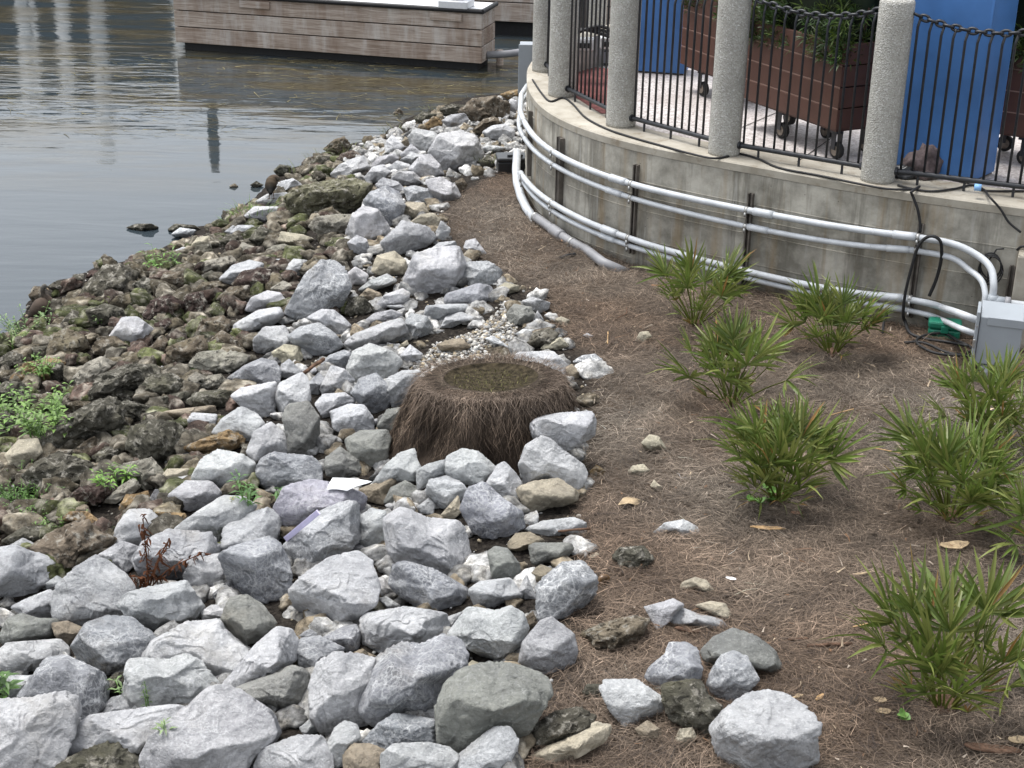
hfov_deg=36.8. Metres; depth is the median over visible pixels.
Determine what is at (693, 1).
shrub
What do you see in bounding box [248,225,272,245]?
old rock
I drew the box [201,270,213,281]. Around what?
old rock
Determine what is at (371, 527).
boulder
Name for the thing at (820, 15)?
chain
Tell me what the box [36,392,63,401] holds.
old rock
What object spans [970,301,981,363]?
door
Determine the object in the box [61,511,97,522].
old rock
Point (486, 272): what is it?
boulder
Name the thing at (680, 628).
bark piece
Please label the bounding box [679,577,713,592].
stone
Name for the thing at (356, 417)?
boulder
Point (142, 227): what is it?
old rock
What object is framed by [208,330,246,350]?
old rock
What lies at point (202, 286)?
old rock
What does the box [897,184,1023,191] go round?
cable
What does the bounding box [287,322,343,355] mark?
boulder
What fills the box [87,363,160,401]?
old rock
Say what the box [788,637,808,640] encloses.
stick
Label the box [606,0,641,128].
concrete post
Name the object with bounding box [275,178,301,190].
stone
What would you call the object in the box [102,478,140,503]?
old rock
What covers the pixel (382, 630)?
boulder
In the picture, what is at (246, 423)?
boulder
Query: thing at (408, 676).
boulder
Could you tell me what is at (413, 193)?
stone
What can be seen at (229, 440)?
old rock
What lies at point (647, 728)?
stone
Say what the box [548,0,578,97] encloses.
concrete post
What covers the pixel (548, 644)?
boulder
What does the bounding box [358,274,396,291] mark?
boulder
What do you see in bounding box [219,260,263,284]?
boulder
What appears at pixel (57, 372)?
old rock
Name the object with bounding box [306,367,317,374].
stone
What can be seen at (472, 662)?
stone
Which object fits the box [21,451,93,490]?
old rock
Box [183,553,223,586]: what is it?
boulder
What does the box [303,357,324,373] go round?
stick
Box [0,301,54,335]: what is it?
scrambling weed
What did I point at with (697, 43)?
planter
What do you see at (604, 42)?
white housing
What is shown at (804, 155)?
railing panel
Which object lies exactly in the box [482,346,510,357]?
old rock
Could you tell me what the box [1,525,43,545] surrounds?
old rock
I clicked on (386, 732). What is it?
boulder
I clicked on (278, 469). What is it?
boulder
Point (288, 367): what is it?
stone
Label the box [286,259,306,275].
stone
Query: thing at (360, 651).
stone
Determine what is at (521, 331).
stone
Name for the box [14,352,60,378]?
leafy sprig
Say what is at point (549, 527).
boulder
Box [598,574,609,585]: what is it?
snail shell
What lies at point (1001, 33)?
chain
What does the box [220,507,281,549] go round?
boulder
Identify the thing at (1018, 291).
concrete pilaster
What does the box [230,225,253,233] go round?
stone
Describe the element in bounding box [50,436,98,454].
old rock
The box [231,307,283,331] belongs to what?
boulder
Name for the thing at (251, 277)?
old rock
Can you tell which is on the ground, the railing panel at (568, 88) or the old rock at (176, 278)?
the old rock at (176, 278)
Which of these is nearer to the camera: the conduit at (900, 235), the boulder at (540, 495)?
the boulder at (540, 495)
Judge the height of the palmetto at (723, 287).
0.595 m
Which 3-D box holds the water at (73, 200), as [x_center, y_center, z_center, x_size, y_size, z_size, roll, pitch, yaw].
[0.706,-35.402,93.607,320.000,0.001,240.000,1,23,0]
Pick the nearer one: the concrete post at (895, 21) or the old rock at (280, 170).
the concrete post at (895, 21)
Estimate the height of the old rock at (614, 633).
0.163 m
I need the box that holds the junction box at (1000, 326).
[970,300,1023,373]
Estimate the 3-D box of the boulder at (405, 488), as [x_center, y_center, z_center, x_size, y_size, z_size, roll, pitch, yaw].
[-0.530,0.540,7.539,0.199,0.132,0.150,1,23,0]
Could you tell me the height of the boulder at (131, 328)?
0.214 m
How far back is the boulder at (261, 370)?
9.10 m
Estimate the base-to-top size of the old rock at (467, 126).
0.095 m
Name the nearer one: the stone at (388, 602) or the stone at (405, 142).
the stone at (388, 602)
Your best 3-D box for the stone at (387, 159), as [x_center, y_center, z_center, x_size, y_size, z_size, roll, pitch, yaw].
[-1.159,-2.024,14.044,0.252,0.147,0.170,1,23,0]
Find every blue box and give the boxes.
[638,0,687,74]
[896,0,1018,183]
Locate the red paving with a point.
(598, 109)
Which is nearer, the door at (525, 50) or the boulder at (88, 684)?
the boulder at (88, 684)
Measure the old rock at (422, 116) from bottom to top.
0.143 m
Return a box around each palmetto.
[634,235,761,328]
[647,302,825,412]
[695,388,882,519]
[759,260,901,361]
[820,539,1023,719]
[863,394,1023,526]
[916,341,1023,446]
[947,461,1023,562]
[992,393,1023,457]
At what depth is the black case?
12.77 m
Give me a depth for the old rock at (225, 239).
11.94 m
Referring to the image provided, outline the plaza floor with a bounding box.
[599,65,1023,189]
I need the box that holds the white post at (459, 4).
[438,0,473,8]
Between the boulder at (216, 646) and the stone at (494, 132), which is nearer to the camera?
the boulder at (216, 646)
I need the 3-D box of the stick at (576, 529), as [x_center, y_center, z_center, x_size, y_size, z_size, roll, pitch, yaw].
[0.284,0.667,7.031,0.150,0.015,0.013,-3,23,-9]
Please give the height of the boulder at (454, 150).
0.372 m
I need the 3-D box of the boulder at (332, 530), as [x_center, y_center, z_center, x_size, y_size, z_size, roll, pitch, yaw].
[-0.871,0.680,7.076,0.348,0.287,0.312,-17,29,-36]
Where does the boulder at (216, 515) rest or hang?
on the ground
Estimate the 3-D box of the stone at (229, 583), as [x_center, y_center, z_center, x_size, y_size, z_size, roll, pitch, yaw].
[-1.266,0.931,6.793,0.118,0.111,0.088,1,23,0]
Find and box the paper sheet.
[327,478,371,490]
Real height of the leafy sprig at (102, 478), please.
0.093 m
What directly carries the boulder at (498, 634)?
on the ground
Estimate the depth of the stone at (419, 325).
9.60 m
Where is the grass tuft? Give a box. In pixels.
[224,194,278,215]
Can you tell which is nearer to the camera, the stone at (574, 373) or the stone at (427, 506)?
the stone at (427, 506)
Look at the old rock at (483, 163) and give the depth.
13.32 m
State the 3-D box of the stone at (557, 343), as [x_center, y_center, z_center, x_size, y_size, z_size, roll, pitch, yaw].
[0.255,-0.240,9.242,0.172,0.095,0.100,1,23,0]
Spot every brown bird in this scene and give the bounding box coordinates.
[28,284,51,317]
[265,174,280,198]
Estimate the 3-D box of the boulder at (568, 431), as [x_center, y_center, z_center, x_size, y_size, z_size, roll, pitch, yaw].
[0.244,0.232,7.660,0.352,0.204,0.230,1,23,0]
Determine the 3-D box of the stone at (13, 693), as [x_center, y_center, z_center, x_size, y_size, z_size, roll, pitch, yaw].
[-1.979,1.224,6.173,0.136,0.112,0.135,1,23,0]
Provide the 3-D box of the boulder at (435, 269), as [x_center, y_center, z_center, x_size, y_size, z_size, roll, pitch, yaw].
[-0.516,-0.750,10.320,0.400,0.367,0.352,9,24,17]
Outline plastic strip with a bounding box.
[284,510,320,540]
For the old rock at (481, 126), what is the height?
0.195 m
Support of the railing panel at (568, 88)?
on the retaining wall at (969, 216)
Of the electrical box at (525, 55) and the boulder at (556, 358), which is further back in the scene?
the electrical box at (525, 55)
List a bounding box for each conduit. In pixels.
[512,149,629,271]
[517,92,987,302]
[517,171,977,337]
[518,83,996,295]
[518,170,979,323]
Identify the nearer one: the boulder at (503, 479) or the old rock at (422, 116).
the boulder at (503, 479)
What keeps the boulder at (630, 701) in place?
on the ground
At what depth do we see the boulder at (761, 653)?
5.99 m
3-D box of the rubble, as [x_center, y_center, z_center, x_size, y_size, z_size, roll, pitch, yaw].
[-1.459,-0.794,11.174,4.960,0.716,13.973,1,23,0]
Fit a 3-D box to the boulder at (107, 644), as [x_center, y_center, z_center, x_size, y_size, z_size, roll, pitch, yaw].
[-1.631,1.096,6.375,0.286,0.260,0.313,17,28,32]
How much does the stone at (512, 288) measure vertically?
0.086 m
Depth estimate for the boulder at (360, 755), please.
5.46 m
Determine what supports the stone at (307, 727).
on the ground
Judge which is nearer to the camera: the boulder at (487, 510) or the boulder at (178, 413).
the boulder at (487, 510)
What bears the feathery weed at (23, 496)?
on the ground
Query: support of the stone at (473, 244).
on the ground
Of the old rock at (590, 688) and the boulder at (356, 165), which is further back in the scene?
the boulder at (356, 165)
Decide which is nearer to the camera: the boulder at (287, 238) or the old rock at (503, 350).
the old rock at (503, 350)
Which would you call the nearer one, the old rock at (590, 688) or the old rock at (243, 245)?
the old rock at (590, 688)
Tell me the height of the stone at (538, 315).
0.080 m
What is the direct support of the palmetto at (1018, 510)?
on the ground
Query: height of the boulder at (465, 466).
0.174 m
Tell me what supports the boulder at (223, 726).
on the ground
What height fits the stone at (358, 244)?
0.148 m
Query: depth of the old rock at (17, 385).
9.33 m
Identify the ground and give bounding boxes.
[0,94,1023,767]
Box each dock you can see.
[173,0,498,69]
[474,0,610,35]
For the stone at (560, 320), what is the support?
on the ground
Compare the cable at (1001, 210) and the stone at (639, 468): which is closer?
the stone at (639, 468)
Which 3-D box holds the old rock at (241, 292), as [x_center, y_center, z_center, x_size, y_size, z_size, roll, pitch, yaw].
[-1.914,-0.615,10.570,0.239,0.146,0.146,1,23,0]
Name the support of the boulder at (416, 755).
on the ground
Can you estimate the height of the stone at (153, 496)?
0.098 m
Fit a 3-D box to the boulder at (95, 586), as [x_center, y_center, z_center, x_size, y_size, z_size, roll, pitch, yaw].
[-1.839,0.912,6.791,0.372,0.257,0.312,1,23,0]
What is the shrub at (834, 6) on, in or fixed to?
in the planter at (827, 89)
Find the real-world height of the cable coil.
0.319 m
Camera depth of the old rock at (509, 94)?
17.67 m
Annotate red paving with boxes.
[576,67,607,113]
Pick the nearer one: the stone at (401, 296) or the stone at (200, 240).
the stone at (401, 296)
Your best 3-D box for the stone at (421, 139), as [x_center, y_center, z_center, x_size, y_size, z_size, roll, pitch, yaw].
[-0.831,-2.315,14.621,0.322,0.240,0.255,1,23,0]
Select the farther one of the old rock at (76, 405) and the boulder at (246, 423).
the old rock at (76, 405)
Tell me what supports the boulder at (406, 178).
on the ground
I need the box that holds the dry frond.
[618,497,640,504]
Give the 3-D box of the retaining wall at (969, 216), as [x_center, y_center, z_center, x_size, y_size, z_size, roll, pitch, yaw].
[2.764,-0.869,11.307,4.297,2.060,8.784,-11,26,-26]
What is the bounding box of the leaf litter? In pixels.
[467,205,1023,767]
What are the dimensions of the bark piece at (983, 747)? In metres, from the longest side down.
0.200 x 0.061 x 0.017 m
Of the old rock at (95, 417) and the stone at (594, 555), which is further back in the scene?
the old rock at (95, 417)
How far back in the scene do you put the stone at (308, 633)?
6.39 m
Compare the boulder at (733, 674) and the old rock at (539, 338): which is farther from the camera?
the old rock at (539, 338)
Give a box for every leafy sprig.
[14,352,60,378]
[88,469,116,489]
[106,462,139,483]
[141,681,152,706]
[227,469,262,505]
[273,486,283,498]
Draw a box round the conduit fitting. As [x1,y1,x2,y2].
[987,294,1023,304]
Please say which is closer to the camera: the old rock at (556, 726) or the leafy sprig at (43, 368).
the old rock at (556, 726)
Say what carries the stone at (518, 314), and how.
on the ground
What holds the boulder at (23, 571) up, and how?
on the ground
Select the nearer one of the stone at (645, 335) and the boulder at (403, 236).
the stone at (645, 335)
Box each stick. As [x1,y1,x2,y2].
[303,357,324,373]
[558,527,589,531]
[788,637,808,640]
[806,642,852,647]
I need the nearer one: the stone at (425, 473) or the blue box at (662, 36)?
the stone at (425, 473)
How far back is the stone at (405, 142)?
15.17 m
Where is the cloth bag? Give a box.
[895,143,943,180]
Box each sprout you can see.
[106,675,122,694]
[151,717,175,735]
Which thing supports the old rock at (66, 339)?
on the ground
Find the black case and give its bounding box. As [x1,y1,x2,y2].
[495,152,524,173]
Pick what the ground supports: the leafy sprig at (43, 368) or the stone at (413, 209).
the stone at (413, 209)
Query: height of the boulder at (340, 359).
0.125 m
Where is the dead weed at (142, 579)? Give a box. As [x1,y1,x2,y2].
[129,514,210,587]
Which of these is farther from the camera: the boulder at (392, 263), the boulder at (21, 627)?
the boulder at (392, 263)
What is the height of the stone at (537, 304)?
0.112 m
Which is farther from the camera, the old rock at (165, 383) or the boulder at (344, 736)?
the old rock at (165, 383)
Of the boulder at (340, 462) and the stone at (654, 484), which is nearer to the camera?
the stone at (654, 484)
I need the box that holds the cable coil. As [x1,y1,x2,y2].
[978,248,1003,284]
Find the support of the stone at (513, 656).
on the ground
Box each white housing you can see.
[577,37,593,50]
[600,36,608,48]
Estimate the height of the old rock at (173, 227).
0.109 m
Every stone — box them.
[1,675,29,697]
[10,538,32,545]
[45,576,62,589]
[51,620,81,643]
[75,501,90,512]
[150,489,158,500]
[163,468,188,477]
[171,227,195,236]
[187,412,217,423]
[191,236,209,247]
[201,605,222,619]
[212,579,234,599]
[225,225,235,233]
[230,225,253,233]
[271,344,303,363]
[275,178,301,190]
[280,359,301,377]
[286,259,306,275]
[299,629,316,636]
[299,719,317,734]
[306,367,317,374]
[309,372,324,393]
[319,365,354,393]
[347,235,368,254]
[348,266,368,284]
[351,543,363,550]
[355,649,375,656]
[360,288,381,300]
[364,164,391,182]
[369,600,386,611]
[371,154,398,167]
[375,178,403,191]
[376,288,410,307]
[377,407,400,432]
[378,576,393,596]
[379,596,400,608]
[384,135,404,152]
[385,503,393,509]
[386,304,404,309]
[387,161,410,170]
[398,340,408,347]
[399,344,422,361]
[400,144,419,157]
[400,152,419,164]
[401,137,408,145]
[403,185,433,204]
[404,202,428,217]
[405,313,433,337]
[407,128,437,152]
[411,213,439,225]
[416,459,444,489]
[416,498,435,513]
[432,241,456,247]
[435,221,450,239]
[441,496,460,518]
[442,113,468,126]
[448,612,461,626]
[463,238,486,253]
[468,660,477,665]
[482,124,514,140]
[482,145,504,151]
[485,336,507,347]
[497,282,519,293]
[504,652,518,661]
[506,304,534,325]
[509,99,517,112]
[515,329,533,336]
[519,575,535,598]
[522,297,550,312]
[532,564,551,581]
[533,311,543,320]
[540,337,568,349]
[555,316,569,325]
[565,364,579,377]
[573,354,602,363]
[589,552,601,558]
[628,464,649,475]
[635,720,662,742]
[636,331,651,342]
[641,434,665,451]
[650,480,661,490]
[674,727,696,746]
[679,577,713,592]
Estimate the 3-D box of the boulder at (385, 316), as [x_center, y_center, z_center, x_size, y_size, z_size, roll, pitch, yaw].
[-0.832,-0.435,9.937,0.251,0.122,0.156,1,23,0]
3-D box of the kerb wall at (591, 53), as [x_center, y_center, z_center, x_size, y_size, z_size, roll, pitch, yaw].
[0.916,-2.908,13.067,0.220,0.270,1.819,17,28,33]
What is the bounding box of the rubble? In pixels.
[0,96,613,767]
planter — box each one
[680,0,762,95]
[744,17,874,158]
[998,47,1023,163]
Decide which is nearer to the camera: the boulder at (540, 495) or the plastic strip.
the plastic strip
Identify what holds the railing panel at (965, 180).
on the retaining wall at (969, 216)
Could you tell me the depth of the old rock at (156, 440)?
8.23 m
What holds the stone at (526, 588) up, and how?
on the ground
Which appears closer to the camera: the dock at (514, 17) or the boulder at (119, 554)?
the boulder at (119, 554)
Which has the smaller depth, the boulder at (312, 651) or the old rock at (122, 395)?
the boulder at (312, 651)
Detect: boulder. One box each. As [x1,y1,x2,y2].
[0,544,54,596]
[0,613,59,644]
[0,639,69,672]
[0,690,81,767]
[5,438,42,468]
[11,589,52,617]
[17,655,110,720]
[50,554,135,625]
[67,704,184,756]
[70,615,155,674]
[98,540,138,572]
[100,695,131,712]
[109,316,153,341]
[112,508,157,545]
[116,580,204,631]
[122,653,219,707]
[131,528,221,581]
[138,684,281,767]
[141,618,250,675]
[164,405,216,418]
[168,480,221,511]
[175,495,256,541]
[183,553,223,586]
[191,449,256,488]
[211,406,264,440]
[217,536,292,603]
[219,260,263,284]
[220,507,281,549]
[220,594,276,644]
[222,626,298,687]
[227,358,281,384]
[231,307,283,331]
[231,381,276,416]
[236,665,310,710]
[244,206,277,221]
[245,290,284,312]
[246,422,287,462]
[252,325,289,353]
[253,734,333,767]
[255,192,286,205]
[255,452,322,488]
[272,479,367,525]
[274,372,310,411]
[277,231,313,245]
[282,400,319,453]
[282,500,361,562]
[284,259,351,320]
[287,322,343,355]
[288,550,380,620]
[297,635,344,667]
[306,309,351,334]
[307,651,375,735]
[315,392,355,417]
[321,350,351,367]
[323,624,361,651]
[324,447,361,477]
[327,720,360,767]
[329,403,374,431]
[330,156,369,177]
[342,743,384,767]
[344,318,408,348]
[344,429,391,466]
[345,206,389,239]
[346,343,402,382]
[350,372,389,412]
[357,633,468,726]
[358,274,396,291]
[358,478,396,504]
[359,508,386,546]
[359,606,450,652]
[361,713,435,748]
[363,186,405,225]
[366,309,401,322]
[371,251,406,274]
[372,448,420,483]
[380,220,437,254]
[380,742,459,767]
[382,507,470,574]
[384,480,420,503]
[385,369,420,406]
[388,560,468,610]
[391,171,421,185]
[403,245,465,293]
[408,154,443,176]
[424,304,469,320]
[424,475,466,508]
[425,177,460,201]
[427,130,483,170]
[434,661,553,752]
[436,338,470,351]
[440,312,473,327]
[443,283,492,303]
[443,448,494,485]
[447,605,529,659]
[457,726,518,767]
[459,481,525,539]
[463,261,502,285]
[468,577,523,607]
[486,462,522,500]
[487,546,520,578]
[507,532,544,550]
[515,351,567,374]
[516,477,578,511]
[518,435,587,489]
[518,616,577,674]
[524,517,586,535]
[528,542,573,564]
[529,411,596,450]
[530,721,611,764]
[535,560,598,620]
[598,679,664,727]
[643,598,683,628]
[644,641,702,687]
[653,519,699,534]
[670,608,726,629]
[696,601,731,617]
[700,628,781,672]
[706,650,759,703]
[708,689,822,767]
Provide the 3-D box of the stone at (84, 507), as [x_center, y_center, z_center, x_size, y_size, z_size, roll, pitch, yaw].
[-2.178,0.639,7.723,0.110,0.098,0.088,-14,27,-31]
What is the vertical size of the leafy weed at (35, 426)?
0.214 m
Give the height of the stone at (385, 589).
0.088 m
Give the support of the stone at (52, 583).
on the ground
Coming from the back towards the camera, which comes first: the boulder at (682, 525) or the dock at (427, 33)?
the dock at (427, 33)
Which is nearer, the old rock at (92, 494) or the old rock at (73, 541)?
the old rock at (73, 541)
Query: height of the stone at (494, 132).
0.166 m
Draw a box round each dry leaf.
[874,697,886,701]
[876,708,890,713]
[939,540,969,548]
[1008,735,1023,742]
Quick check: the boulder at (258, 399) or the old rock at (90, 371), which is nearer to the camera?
the boulder at (258, 399)
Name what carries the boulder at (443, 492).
on the ground
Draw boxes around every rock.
[0,351,22,369]
[0,381,31,406]
[0,411,15,430]
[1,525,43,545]
[9,357,65,382]
[16,505,87,526]
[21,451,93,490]
[26,518,116,568]
[28,286,40,301]
[32,345,46,359]
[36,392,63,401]
[38,396,126,448]
[46,328,89,355]
[48,280,61,290]
[50,362,63,381]
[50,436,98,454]
[54,740,142,767]
[61,310,78,326]
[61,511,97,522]
[65,400,90,411]
[66,479,117,506]
[72,274,84,281]
[72,356,116,384]
[80,263,138,296]
[85,303,125,325]
[86,270,97,278]
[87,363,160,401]
[90,336,128,355]
[91,447,127,462]
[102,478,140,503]
[108,672,123,692]
[111,389,134,401]
[113,456,163,490]
[119,493,139,512]
[121,400,150,420]
[125,419,187,463]
[126,223,158,230]
[132,277,152,293]
[138,372,183,395]
[140,491,149,496]
[142,294,185,320]
[149,335,167,353]
[154,318,171,330]
[155,511,186,518]
[161,271,183,287]
[162,391,190,404]
[164,335,207,365]
[168,224,199,231]
[183,291,207,313]
[183,429,245,453]
[186,389,234,406]
[187,372,206,389]
[188,349,250,372]
[193,281,230,291]
[194,244,213,251]
[196,315,230,332]
[200,374,225,388]
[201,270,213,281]
[203,256,235,271]
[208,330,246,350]
[216,285,249,300]
[219,233,238,248]
[231,267,280,286]
[239,242,253,250]
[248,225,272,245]
[250,181,262,186]
[266,244,285,250]
[270,280,291,291]
[273,164,290,175]
[283,178,372,215]
[308,213,350,233]
[309,155,329,164]
[323,136,351,154]
[344,296,374,315]
[393,108,402,114]
[413,111,436,123]
[425,116,442,129]
[439,104,464,115]
[455,178,467,191]
[458,95,510,121]
[462,124,473,130]
[472,116,501,134]
[476,155,495,167]
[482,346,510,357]
[500,89,518,99]
[526,611,537,633]
[527,328,558,347]
[530,706,596,749]
[580,615,649,649]
[582,684,601,698]
[589,465,605,475]
[612,546,653,570]
[661,678,722,736]
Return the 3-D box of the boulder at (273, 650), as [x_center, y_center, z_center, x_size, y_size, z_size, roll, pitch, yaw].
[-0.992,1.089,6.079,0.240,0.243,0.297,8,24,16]
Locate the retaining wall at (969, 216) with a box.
[525,62,1023,335]
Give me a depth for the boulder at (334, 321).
9.74 m
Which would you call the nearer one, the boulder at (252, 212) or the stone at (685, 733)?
the stone at (685, 733)
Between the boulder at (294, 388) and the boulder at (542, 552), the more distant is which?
the boulder at (294, 388)
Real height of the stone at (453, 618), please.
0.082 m
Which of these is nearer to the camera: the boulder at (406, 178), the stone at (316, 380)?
the stone at (316, 380)
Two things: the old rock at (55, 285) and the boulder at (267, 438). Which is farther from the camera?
the old rock at (55, 285)
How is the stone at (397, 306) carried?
on the ground
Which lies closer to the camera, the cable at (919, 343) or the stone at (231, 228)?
the cable at (919, 343)
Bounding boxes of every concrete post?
[532,0,547,72]
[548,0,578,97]
[588,0,606,26]
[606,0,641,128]
[708,0,751,156]
[860,0,915,184]
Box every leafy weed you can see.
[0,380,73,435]
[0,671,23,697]
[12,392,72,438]
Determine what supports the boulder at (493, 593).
on the ground
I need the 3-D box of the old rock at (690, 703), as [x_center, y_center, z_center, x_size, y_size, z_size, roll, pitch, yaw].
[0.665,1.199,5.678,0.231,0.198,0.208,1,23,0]
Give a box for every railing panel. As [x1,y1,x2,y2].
[544,0,550,75]
[565,0,609,117]
[629,0,717,146]
[737,0,876,173]
[894,18,1023,197]
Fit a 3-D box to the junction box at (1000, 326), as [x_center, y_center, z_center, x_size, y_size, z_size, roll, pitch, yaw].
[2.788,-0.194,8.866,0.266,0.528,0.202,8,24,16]
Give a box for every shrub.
[678,0,753,21]
[749,0,879,71]
[1009,0,1023,71]
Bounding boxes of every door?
[518,44,532,93]
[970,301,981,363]
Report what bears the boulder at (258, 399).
on the ground
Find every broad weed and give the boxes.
[746,483,775,503]
[897,708,910,719]
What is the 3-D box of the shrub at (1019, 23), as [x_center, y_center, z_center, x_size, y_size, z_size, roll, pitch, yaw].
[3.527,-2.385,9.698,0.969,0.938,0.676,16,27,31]
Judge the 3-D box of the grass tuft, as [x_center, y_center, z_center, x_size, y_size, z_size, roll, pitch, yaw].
[-2.142,-1.470,12.718,0.490,0.107,0.437,-14,28,-32]
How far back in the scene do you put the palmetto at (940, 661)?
5.75 m
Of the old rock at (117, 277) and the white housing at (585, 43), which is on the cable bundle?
the white housing at (585, 43)
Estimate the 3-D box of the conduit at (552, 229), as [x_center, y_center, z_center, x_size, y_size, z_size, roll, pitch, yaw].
[0.271,-1.326,11.665,0.375,0.250,2.693,-6,24,-16]
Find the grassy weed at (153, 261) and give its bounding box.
[136,243,182,267]
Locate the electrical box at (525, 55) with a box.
[518,41,532,93]
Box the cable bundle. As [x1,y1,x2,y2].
[580,25,609,36]
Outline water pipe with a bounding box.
[486,49,518,64]
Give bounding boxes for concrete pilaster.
[1011,250,1023,349]
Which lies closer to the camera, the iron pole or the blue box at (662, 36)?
the blue box at (662, 36)
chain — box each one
[756,0,878,19]
[913,12,1023,37]
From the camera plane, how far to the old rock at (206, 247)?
11.87 m
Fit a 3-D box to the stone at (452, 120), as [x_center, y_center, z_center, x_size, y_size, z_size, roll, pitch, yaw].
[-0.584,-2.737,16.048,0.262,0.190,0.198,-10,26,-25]
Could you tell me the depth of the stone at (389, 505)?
7.45 m
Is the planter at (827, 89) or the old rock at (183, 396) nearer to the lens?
the old rock at (183, 396)
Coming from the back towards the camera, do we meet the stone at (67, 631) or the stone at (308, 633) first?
the stone at (67, 631)
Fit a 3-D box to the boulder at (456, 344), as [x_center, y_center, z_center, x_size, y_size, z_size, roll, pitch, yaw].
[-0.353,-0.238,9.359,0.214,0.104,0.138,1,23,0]
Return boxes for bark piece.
[674,626,699,632]
[964,742,1020,754]
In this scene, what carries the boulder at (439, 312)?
on the ground
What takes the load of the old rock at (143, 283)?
on the ground
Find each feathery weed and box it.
[0,459,33,501]
[0,479,64,505]
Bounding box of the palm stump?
[388,348,586,484]
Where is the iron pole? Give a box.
[580,0,586,27]
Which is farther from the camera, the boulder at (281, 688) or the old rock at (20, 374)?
the old rock at (20, 374)
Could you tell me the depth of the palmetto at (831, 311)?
9.06 m
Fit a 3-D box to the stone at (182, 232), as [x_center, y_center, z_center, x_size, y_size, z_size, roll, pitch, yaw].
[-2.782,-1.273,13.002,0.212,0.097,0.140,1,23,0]
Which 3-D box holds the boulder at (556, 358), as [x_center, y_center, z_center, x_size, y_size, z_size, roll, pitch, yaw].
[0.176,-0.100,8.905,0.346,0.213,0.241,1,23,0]
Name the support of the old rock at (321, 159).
on the ground
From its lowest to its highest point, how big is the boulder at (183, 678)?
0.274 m
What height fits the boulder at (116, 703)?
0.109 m
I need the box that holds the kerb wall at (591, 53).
[579,24,609,70]
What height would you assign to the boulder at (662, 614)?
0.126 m
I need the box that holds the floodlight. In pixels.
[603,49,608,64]
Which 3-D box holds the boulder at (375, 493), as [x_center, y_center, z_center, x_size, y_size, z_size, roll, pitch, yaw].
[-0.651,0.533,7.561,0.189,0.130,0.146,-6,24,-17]
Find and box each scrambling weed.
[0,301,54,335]
[0,322,37,349]
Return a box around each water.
[0,0,532,333]
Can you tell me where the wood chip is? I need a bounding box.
[815,693,823,700]
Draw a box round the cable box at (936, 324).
[928,316,961,339]
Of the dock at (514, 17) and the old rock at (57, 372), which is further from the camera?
the dock at (514, 17)
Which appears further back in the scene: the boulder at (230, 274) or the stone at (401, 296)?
the boulder at (230, 274)
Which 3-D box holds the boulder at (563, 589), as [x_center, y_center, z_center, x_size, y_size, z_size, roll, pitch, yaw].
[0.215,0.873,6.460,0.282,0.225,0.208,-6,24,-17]
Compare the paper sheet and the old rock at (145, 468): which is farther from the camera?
the old rock at (145, 468)
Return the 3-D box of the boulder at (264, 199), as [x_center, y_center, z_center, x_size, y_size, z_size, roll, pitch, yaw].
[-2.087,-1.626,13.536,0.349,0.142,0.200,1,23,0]
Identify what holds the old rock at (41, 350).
on the ground
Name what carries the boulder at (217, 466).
on the ground
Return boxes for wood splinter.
[750,525,785,529]
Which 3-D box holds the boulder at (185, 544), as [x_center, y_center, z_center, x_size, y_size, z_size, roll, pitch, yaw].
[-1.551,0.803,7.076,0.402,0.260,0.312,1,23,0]
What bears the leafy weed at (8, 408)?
on the ground
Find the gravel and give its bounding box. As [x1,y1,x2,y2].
[10,209,599,753]
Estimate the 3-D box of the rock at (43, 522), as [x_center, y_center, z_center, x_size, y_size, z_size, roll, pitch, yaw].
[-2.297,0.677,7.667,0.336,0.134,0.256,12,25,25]
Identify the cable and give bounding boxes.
[532,79,912,190]
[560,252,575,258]
[881,311,928,333]
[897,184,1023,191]
[902,234,968,347]
[904,332,971,356]
[910,185,921,231]
[981,187,1021,232]
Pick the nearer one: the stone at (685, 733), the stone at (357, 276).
the stone at (685, 733)
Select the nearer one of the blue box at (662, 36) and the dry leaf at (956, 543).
the dry leaf at (956, 543)
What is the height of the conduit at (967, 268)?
0.302 m
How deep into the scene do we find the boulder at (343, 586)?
6.45 m
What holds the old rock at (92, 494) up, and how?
on the ground
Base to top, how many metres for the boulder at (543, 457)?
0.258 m
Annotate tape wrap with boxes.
[974,184,981,190]
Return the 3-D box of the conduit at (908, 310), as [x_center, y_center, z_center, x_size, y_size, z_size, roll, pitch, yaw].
[1.285,-0.920,10.467,0.638,0.189,4.457,-18,30,-38]
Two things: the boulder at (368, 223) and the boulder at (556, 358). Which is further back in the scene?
the boulder at (368, 223)
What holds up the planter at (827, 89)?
on the plaza floor
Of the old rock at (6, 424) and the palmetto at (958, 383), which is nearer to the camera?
the palmetto at (958, 383)

